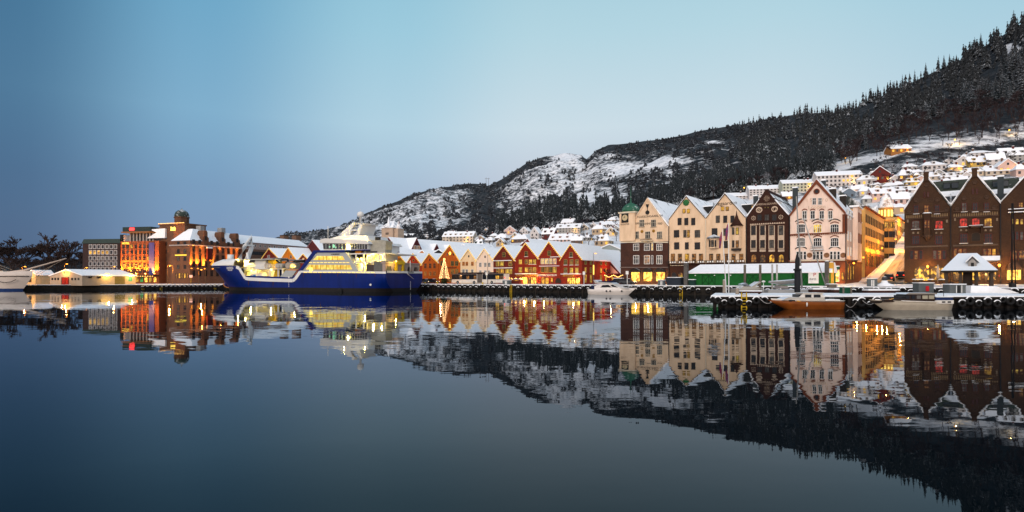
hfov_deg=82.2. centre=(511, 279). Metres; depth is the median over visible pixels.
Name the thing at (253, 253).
ribbon window
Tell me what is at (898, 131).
spruce tree
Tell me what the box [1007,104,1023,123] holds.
bare tree
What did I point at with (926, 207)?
window
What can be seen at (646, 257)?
window
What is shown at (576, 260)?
wooden house
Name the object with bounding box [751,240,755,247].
window
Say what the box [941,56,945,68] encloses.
spruce tree
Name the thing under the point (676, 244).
window
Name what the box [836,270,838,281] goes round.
shop window
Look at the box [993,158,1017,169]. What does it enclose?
hillside house
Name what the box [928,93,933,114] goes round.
spruce tree
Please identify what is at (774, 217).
window
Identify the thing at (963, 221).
window
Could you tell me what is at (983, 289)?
snow heap
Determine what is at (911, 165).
hillside house
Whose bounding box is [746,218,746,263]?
drainpipe
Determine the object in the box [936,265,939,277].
closed parasol
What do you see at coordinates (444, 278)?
christmas tree
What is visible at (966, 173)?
hillside house
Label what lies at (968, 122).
bare tree
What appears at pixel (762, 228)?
window
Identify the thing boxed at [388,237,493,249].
long hotel
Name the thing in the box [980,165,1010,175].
hillside house
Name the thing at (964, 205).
window
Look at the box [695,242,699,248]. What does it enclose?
window
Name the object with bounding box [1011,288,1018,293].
tyre
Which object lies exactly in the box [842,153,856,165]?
bare tree
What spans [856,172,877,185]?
hillside house
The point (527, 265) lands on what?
wooden house
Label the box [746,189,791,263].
dark gable house
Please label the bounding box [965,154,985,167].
hillside house
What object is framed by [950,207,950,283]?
drainpipe
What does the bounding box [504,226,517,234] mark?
hillside house
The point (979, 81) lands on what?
spruce tree
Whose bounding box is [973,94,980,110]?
spruce tree
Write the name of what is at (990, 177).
hillside house
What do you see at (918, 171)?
hillside house
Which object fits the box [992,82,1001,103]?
spruce tree
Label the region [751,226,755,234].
window
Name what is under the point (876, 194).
hillside house
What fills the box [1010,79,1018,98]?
spruce tree
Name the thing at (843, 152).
bare tree
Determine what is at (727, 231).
flagpole
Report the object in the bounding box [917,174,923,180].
hillside house
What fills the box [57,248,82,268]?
bare tree
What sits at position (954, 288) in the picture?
grey cabin
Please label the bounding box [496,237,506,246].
hillside house
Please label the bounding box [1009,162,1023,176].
hillside house
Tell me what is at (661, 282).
quay box
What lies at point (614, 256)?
gabled house
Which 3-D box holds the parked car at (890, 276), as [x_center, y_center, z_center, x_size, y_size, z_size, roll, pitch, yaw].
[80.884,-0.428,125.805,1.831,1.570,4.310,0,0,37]
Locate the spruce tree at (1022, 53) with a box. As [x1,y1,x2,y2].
[1020,41,1023,60]
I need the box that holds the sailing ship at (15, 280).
[0,258,66,289]
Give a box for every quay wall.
[23,284,228,289]
[417,284,1023,294]
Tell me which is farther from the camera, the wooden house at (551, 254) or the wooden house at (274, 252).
the wooden house at (274, 252)
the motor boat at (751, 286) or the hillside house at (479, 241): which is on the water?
the motor boat at (751, 286)
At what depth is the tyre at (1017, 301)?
65.19 m
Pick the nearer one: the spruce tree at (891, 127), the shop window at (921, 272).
the shop window at (921, 272)
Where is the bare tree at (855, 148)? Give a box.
[851,145,861,160]
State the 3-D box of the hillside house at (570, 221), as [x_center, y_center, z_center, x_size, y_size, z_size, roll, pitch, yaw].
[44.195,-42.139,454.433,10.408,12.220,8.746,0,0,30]
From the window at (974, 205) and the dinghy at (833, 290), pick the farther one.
the window at (974, 205)
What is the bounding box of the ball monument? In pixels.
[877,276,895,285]
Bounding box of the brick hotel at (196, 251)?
[169,226,248,283]
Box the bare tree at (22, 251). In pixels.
[0,243,37,270]
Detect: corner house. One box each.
[618,194,677,283]
[789,179,863,283]
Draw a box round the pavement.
[421,282,1023,287]
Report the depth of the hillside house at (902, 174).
319.20 m
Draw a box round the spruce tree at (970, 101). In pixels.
[967,87,974,110]
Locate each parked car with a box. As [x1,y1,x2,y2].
[427,279,439,282]
[612,278,625,283]
[619,278,636,284]
[884,274,894,280]
[896,272,903,278]
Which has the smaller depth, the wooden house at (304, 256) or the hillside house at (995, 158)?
the wooden house at (304, 256)
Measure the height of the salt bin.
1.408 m
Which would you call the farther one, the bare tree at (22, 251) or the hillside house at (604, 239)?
the hillside house at (604, 239)
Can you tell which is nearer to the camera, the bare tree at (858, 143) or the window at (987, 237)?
the window at (987, 237)
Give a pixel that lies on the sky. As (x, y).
(261, 118)
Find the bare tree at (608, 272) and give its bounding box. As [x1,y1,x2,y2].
[602,268,610,280]
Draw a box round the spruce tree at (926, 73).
[922,63,929,78]
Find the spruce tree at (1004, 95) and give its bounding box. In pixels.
[1000,86,1006,101]
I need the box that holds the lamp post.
[593,253,596,284]
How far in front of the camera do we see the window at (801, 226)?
129.70 m
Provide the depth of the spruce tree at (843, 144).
452.49 m
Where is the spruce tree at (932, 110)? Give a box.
[930,95,934,115]
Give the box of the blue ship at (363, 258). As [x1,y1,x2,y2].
[211,209,421,291]
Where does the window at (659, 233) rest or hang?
in the corner house at (643, 234)
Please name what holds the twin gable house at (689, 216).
on the pavement
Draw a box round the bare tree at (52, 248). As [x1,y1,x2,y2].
[35,232,70,269]
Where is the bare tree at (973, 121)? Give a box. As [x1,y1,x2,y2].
[969,119,980,134]
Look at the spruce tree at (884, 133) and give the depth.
464.62 m
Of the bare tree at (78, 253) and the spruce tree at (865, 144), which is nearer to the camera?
the bare tree at (78, 253)
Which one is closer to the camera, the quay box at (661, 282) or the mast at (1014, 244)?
the mast at (1014, 244)
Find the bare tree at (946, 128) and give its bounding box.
[941,122,953,139]
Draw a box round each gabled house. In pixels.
[306,240,323,253]
[418,250,435,252]
[433,249,445,252]
[461,244,493,247]
[520,238,559,245]
[603,249,620,280]
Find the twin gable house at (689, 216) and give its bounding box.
[669,193,752,276]
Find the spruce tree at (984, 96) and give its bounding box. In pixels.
[980,88,986,106]
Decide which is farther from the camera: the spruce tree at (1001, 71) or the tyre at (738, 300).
the spruce tree at (1001, 71)
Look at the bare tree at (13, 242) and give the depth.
267.88 m
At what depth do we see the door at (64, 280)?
191.35 m
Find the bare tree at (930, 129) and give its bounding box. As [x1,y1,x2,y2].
[922,128,935,140]
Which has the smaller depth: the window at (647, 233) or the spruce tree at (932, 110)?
the window at (647, 233)
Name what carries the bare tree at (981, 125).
on the hillside
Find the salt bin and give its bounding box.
[688,279,695,284]
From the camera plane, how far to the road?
148.79 m
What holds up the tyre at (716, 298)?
hanging from the pier
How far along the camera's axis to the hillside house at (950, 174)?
306.15 m
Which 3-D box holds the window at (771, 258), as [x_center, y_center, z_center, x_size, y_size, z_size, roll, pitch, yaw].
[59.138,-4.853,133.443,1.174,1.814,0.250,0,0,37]
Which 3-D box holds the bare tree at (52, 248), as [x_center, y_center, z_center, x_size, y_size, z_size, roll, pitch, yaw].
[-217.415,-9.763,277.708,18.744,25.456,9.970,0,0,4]
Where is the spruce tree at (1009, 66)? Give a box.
[1004,55,1013,76]
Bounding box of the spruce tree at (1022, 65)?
[1020,56,1023,75]
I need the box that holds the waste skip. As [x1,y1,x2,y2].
[665,277,683,284]
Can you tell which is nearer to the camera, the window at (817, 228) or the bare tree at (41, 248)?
the window at (817, 228)
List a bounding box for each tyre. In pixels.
[714,296,720,303]
[721,299,726,305]
[728,296,735,304]
[736,299,742,305]
[746,300,751,306]
[752,296,759,304]
[761,296,767,303]
[857,297,865,306]
[958,299,965,306]
[965,296,974,304]
[975,300,982,306]
[983,297,992,305]
[993,300,1000,307]
[999,296,1005,302]
[1006,296,1014,304]
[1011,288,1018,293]
[1015,299,1023,306]
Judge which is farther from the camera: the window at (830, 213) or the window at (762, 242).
the window at (762, 242)
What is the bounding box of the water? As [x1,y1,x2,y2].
[0,289,1023,511]
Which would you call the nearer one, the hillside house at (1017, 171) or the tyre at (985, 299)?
the tyre at (985, 299)
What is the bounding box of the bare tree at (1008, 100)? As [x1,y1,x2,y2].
[998,94,1017,110]
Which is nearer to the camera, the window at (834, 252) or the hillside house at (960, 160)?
the window at (834, 252)
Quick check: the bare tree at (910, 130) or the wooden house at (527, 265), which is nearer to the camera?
the wooden house at (527, 265)
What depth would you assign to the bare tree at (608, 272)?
158.48 m
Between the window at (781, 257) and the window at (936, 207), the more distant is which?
the window at (781, 257)
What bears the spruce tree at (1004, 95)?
on the hillside
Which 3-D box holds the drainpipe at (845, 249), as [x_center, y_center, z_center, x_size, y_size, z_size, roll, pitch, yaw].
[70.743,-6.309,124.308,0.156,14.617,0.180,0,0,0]
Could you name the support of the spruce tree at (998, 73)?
on the hillside
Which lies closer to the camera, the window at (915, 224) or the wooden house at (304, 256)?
the window at (915, 224)
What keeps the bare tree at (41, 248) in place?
on the quay ground
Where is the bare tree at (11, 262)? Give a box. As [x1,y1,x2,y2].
[0,256,29,270]
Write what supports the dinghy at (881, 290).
on the water
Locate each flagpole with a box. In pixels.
[719,229,726,293]
[725,223,728,293]
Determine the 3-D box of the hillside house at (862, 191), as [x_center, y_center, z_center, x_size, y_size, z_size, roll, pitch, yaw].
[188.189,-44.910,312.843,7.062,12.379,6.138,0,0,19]
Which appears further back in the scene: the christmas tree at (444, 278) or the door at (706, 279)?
the christmas tree at (444, 278)
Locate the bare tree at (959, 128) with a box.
[950,126,964,139]
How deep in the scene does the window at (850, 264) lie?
129.76 m
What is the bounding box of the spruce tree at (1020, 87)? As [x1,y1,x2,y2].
[1016,70,1023,92]
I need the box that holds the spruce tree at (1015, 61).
[1010,50,1018,71]
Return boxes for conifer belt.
[494,138,835,234]
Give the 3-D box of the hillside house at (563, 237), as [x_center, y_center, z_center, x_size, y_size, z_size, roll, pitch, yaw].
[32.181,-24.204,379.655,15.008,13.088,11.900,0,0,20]
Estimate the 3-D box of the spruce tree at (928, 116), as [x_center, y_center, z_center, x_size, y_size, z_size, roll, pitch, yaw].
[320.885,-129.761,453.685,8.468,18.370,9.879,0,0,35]
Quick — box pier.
[711,293,1023,307]
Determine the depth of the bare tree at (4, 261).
290.57 m
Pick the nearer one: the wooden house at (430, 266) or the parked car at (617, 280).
the parked car at (617, 280)
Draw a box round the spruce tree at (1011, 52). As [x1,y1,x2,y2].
[1005,46,1015,64]
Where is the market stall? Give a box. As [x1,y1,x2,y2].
[513,279,522,283]
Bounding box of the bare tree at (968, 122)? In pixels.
[959,115,974,132]
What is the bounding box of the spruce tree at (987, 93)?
[984,86,989,103]
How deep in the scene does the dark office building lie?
251.14 m
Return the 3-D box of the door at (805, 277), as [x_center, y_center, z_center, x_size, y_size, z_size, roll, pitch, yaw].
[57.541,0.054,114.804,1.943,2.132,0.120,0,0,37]
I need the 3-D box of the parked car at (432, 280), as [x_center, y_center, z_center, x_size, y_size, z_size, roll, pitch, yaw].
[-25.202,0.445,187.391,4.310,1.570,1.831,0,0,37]
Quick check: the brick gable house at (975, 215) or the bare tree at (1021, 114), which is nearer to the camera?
the brick gable house at (975, 215)
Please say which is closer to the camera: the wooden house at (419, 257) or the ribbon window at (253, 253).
the wooden house at (419, 257)
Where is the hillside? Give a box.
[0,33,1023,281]
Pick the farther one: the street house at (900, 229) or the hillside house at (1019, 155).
the hillside house at (1019, 155)
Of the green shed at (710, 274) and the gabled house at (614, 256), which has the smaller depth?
the green shed at (710, 274)
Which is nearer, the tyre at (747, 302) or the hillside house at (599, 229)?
the tyre at (747, 302)
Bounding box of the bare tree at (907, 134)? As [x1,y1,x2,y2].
[904,128,915,144]
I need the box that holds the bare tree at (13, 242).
[0,236,39,269]
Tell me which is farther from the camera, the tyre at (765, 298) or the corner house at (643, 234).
the corner house at (643, 234)
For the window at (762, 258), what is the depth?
134.53 m
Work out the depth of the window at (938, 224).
114.90 m
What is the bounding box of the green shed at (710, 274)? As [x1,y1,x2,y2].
[689,262,837,285]
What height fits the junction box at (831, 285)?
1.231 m
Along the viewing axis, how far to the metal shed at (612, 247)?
195.67 m
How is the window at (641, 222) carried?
in the corner house at (643, 234)
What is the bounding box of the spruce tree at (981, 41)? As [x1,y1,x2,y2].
[978,35,983,46]
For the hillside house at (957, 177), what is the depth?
297.74 m
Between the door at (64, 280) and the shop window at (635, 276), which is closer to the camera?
the shop window at (635, 276)
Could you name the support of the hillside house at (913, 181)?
on the hillside
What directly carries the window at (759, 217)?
in the dark gable house at (767, 215)
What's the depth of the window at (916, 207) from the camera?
117.08 m
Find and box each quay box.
[502,280,510,283]
[658,280,664,284]
[866,278,877,286]
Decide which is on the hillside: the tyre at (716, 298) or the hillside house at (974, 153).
the hillside house at (974, 153)
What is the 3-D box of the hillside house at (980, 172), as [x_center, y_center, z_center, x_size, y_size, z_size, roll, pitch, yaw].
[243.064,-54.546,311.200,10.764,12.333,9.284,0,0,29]
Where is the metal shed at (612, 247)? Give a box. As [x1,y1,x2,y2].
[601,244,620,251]
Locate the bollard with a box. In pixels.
[723,280,725,292]
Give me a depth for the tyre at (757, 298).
65.94 m
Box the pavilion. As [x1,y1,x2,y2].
[941,253,999,285]
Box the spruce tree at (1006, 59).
[1004,49,1008,66]
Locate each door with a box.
[61,277,68,284]
[115,277,124,283]
[702,275,714,284]
[746,275,758,284]
[803,275,811,284]
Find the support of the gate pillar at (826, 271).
on the pavement
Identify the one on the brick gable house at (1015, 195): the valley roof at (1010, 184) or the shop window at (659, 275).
the valley roof at (1010, 184)
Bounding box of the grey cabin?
[943,284,966,292]
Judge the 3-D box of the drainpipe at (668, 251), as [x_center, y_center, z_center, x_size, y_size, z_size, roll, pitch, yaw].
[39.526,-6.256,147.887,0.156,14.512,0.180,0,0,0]
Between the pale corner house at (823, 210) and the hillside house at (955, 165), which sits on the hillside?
the hillside house at (955, 165)
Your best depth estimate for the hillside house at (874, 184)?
322.09 m
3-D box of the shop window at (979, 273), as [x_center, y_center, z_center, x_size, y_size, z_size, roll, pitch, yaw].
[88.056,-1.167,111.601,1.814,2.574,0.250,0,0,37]
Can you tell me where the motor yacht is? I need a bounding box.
[587,280,635,294]
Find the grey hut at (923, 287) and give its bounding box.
[912,282,933,292]
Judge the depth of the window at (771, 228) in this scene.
133.32 m
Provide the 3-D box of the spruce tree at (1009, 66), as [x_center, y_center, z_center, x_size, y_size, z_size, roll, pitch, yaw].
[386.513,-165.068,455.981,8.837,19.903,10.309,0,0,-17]
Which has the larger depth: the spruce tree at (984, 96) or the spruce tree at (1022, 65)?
the spruce tree at (1022, 65)
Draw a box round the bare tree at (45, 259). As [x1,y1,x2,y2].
[32,257,67,269]
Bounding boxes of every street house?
[836,190,885,277]
[863,204,897,244]
[874,206,903,241]
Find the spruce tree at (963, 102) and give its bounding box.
[961,91,967,110]
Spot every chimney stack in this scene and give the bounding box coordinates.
[753,195,758,205]
[792,187,797,209]
[997,175,1003,199]
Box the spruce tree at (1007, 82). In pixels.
[1004,75,1011,92]
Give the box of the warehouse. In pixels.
[49,269,136,285]
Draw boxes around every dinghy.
[808,288,828,292]
[829,288,838,292]
[862,289,899,292]
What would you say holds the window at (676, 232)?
in the twin gable house at (689, 216)
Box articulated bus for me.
[451,272,508,283]
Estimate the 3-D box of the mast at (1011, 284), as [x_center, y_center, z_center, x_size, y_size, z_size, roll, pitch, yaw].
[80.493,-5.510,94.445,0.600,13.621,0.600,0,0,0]
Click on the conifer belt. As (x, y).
(808, 163)
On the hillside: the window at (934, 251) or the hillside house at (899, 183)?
the hillside house at (899, 183)
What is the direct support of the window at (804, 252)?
in the pale corner house at (823, 210)
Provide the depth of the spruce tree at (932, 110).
462.01 m
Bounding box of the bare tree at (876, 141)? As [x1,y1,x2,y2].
[869,140,882,151]
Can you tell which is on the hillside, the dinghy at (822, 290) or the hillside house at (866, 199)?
the hillside house at (866, 199)
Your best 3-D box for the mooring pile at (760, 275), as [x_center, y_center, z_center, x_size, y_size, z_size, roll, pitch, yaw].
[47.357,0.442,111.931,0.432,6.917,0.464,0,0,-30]
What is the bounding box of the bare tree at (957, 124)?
[950,118,964,133]
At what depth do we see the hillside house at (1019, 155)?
322.49 m
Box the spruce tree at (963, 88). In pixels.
[959,80,965,97]
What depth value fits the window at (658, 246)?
149.53 m
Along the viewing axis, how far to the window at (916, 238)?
117.11 m
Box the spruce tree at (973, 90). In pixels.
[969,84,975,99]
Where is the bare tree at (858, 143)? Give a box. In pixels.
[849,139,862,153]
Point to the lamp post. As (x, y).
(593, 267)
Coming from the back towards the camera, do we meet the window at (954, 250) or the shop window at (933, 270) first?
the shop window at (933, 270)
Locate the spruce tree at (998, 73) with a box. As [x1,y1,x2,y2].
[995,59,1001,77]
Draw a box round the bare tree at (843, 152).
[837,147,853,162]
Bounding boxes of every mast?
[1009,203,1014,286]
[1012,203,1015,286]
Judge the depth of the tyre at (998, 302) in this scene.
65.25 m
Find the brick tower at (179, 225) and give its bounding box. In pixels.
[158,209,206,283]
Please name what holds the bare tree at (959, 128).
on the hillside
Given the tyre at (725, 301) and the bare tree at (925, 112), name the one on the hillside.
the bare tree at (925, 112)
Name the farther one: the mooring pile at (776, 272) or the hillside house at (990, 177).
the hillside house at (990, 177)
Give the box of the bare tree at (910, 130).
[903,128,917,141]
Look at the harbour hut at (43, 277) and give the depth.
197.11 m
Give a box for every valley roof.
[933,179,967,203]
[984,177,1018,196]
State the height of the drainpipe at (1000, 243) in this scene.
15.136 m
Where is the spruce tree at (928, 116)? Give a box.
[922,102,931,121]
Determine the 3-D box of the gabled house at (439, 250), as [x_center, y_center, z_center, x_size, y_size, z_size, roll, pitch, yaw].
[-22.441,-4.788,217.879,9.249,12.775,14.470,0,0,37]
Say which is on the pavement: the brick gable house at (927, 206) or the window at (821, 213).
the brick gable house at (927, 206)
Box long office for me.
[239,235,306,258]
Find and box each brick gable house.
[904,172,950,283]
[951,168,1000,283]
[1000,176,1023,283]
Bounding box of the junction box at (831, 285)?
[827,284,836,287]
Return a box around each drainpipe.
[668,226,668,276]
[705,220,705,264]
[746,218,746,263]
[789,215,789,262]
[845,215,845,283]
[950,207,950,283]
[1000,204,1000,283]
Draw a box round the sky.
[0,0,1023,262]
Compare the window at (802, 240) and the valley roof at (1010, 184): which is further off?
the window at (802, 240)
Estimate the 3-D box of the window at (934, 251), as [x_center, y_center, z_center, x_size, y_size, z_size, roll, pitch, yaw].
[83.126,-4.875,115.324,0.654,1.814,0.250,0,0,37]
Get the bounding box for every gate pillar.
[684,262,688,284]
[825,260,828,285]
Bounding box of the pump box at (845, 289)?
[839,286,851,293]
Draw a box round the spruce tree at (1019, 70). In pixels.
[1014,59,1021,81]
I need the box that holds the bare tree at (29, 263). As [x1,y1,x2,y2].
[26,258,55,269]
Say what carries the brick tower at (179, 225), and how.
on the quay ground
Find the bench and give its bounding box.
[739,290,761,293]
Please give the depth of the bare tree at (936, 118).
415.77 m
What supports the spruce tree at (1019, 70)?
on the hillside
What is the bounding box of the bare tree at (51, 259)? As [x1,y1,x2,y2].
[46,256,82,270]
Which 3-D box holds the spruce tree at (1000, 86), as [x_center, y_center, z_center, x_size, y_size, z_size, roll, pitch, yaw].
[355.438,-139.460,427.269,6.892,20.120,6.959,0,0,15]
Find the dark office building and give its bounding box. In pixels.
[81,235,123,269]
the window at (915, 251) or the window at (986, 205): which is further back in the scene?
the window at (915, 251)
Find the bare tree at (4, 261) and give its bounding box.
[0,259,36,269]
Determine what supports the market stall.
on the pavement
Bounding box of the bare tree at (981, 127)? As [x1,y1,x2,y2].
[973,122,989,134]
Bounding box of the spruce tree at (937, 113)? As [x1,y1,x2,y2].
[934,99,944,117]
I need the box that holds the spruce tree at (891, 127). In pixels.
[887,119,893,136]
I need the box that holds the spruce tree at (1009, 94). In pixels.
[1005,81,1012,102]
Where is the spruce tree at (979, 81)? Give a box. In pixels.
[973,72,980,92]
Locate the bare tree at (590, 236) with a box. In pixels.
[581,233,593,244]
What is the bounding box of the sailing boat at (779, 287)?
[762,196,825,292]
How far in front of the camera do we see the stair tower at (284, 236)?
303.87 m
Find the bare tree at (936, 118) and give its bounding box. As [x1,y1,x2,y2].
[932,115,944,128]
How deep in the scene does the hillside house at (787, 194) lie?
347.01 m
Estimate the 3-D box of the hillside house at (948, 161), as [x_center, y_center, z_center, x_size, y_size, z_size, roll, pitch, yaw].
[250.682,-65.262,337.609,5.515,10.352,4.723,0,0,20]
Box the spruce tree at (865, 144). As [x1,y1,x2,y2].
[863,136,867,148]
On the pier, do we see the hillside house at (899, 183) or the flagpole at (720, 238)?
the flagpole at (720, 238)
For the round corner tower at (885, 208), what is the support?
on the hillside
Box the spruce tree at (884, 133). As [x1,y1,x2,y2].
[881,124,885,136]
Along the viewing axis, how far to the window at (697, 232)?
143.74 m
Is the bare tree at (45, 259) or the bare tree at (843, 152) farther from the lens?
the bare tree at (843, 152)
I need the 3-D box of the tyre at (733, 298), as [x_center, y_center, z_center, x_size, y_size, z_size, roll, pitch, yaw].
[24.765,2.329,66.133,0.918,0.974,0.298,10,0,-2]
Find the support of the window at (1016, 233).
in the brick gable house at (1015, 195)
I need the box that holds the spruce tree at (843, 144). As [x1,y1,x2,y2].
[838,136,846,156]
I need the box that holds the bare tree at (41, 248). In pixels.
[21,240,82,272]
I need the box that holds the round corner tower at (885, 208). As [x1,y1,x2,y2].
[877,193,894,258]
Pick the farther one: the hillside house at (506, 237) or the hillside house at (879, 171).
the hillside house at (506, 237)
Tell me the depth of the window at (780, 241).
132.16 m
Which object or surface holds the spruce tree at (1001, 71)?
on the hillside
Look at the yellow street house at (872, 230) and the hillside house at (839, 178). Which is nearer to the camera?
the yellow street house at (872, 230)
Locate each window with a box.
[252,251,264,254]
[521,277,527,283]
[531,277,536,283]
[631,272,639,280]
[633,244,638,250]
[633,255,638,263]
[639,219,643,226]
[643,272,652,280]
[644,244,649,250]
[644,255,649,263]
[645,231,649,238]
[651,219,655,226]
[656,244,661,250]
[656,255,661,263]
[656,272,664,280]
[657,231,662,238]
[671,254,674,262]
[674,230,678,237]
[674,242,678,248]
[695,230,699,237]
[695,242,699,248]
[712,228,716,234]
[716,215,719,222]
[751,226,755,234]
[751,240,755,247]
[751,254,756,261]
[757,214,761,220]
[760,226,764,234]
[760,240,764,247]
[760,254,765,261]
[769,226,773,234]
[769,240,773,247]
[769,254,774,261]
[772,214,776,220]
[778,254,783,261]
[779,226,782,234]
[779,240,782,247]
[796,224,804,233]
[797,238,805,246]
[802,211,806,219]
[803,251,806,259]
[810,211,814,219]
[813,224,821,232]
[813,238,821,246]
[819,211,823,219]
[827,211,832,219]
[830,224,838,233]
[830,238,838,246]
[833,251,836,258]
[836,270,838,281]
[847,264,848,279]
[850,264,851,279]
[910,250,913,258]
[911,221,919,229]
[912,235,919,244]
[914,205,918,213]
[914,250,917,259]
[914,266,929,280]
[919,250,922,259]
[924,205,928,211]
[930,266,943,280]
[933,250,936,259]
[934,205,939,213]
[934,221,942,229]
[935,235,942,244]
[937,250,941,258]
[942,250,945,259]
[953,249,956,257]
[953,273,962,279]
[959,218,967,226]
[959,233,967,243]
[962,203,967,211]
[972,203,978,211]
[972,218,980,226]
[973,272,980,279]
[984,203,989,211]
[984,218,992,226]
[984,234,991,243]
[984,272,996,279]
[1006,270,1020,279]
[1010,250,1017,259]
[1015,231,1018,239]
[1018,250,1023,259]
[1020,231,1023,239]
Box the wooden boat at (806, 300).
[769,292,844,308]
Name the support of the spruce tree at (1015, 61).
on the hillside
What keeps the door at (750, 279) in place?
in the green shed at (710, 274)
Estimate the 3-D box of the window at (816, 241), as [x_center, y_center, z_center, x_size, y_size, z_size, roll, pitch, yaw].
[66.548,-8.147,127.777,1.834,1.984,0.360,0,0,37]
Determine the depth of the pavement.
114.64 m
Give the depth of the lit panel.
113.18 m
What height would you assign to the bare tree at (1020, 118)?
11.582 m
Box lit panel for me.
[829,261,833,283]
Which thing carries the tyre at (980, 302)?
hanging from the pier
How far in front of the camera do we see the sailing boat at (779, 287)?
87.98 m
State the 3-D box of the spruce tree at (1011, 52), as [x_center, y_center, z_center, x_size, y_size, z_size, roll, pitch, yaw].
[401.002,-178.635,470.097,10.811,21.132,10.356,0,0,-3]
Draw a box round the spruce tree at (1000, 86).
[998,76,1002,94]
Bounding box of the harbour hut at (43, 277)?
[27,270,53,284]
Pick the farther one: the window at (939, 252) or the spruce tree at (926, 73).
the spruce tree at (926, 73)
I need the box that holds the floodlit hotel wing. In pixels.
[121,227,166,283]
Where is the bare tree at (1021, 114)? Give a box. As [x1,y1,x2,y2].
[1016,109,1023,125]
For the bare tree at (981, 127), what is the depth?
371.43 m
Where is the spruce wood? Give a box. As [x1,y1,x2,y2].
[737,11,1023,167]
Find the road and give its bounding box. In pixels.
[860,252,910,282]
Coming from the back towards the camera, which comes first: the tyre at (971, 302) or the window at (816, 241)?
the window at (816, 241)
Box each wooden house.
[261,248,286,258]
[281,247,311,273]
[297,253,315,271]
[398,249,420,262]
[407,253,428,271]
[420,253,442,280]
[437,244,487,283]
[460,248,482,283]
[475,248,499,283]
[493,245,521,283]
[513,242,545,283]
[537,241,578,283]
[559,243,611,283]
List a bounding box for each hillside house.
[442,230,477,242]
[474,237,485,243]
[485,235,494,242]
[495,232,510,240]
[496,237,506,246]
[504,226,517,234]
[511,232,529,242]
[519,226,530,233]
[529,226,541,238]
[541,227,557,239]
[548,232,572,241]
[556,222,582,233]
[561,217,576,223]
[571,234,582,243]
[582,222,589,229]
[583,232,592,240]
[592,222,606,234]
[595,232,613,245]
[600,220,618,227]
[605,225,617,235]
[607,215,618,220]
[728,191,747,198]
[746,183,778,199]
[778,177,812,193]
[780,190,791,199]
[812,169,861,186]
[841,186,856,198]
[850,183,863,190]
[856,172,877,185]
[856,184,869,195]
[860,192,871,203]
[865,186,895,202]
[869,165,890,182]
[870,180,880,187]
[882,180,897,187]
[883,143,911,155]
[888,190,910,203]
[889,174,897,181]
[891,184,916,192]
[893,200,904,214]
[894,178,903,185]
[896,167,919,180]
[899,161,917,169]
[903,175,920,185]
[913,167,923,173]
[917,159,946,170]
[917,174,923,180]
[922,169,940,179]
[935,168,944,173]
[939,170,962,179]
[941,157,954,163]
[944,161,963,170]
[950,175,967,179]
[951,155,967,165]
[960,165,983,175]
[962,170,970,177]
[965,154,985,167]
[968,148,993,155]
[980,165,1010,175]
[983,174,996,179]
[984,151,1006,164]
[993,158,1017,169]
[995,146,1023,160]
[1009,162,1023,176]
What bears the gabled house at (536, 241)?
on the hillside
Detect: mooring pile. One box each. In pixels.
[744,264,745,282]
[759,264,761,287]
[771,264,772,288]
[776,264,777,284]
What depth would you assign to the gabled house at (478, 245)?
224.07 m
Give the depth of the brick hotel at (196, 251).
233.82 m
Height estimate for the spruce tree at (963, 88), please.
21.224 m
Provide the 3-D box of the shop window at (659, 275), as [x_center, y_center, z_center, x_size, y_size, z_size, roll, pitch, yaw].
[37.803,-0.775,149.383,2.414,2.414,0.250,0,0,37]
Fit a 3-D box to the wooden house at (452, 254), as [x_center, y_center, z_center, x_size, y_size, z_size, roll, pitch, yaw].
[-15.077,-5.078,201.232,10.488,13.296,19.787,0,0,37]
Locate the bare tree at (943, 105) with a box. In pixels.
[935,103,952,116]
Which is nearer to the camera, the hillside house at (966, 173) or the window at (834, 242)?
the window at (834, 242)
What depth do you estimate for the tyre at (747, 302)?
66.01 m
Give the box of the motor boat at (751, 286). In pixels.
[730,281,762,292]
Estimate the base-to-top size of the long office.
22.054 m
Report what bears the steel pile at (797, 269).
in the water
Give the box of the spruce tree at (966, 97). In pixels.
[964,86,968,105]
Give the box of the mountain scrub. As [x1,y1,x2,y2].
[284,116,790,245]
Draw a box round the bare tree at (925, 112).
[913,109,926,123]
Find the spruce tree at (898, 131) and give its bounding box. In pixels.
[894,123,899,134]
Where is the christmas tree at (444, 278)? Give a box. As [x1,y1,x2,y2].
[440,258,448,283]
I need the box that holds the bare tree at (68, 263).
[53,259,81,268]
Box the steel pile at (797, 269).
[793,254,801,291]
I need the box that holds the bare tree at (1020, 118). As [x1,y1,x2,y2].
[1010,115,1023,132]
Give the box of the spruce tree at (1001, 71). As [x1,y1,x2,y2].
[998,62,1004,78]
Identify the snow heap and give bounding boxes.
[966,285,1016,292]
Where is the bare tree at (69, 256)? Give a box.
[53,242,82,268]
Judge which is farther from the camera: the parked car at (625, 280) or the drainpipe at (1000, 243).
the parked car at (625, 280)
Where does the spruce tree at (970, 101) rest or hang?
on the hillside
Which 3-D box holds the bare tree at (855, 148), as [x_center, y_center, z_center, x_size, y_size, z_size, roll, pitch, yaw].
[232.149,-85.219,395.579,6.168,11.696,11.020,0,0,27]
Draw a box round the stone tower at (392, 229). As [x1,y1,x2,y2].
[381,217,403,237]
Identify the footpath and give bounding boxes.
[862,251,899,281]
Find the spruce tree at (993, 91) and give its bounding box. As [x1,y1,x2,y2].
[988,86,995,103]
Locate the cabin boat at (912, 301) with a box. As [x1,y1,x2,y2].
[869,291,953,309]
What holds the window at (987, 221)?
in the brick gable house at (975, 215)
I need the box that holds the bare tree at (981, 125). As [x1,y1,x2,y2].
[979,122,985,136]

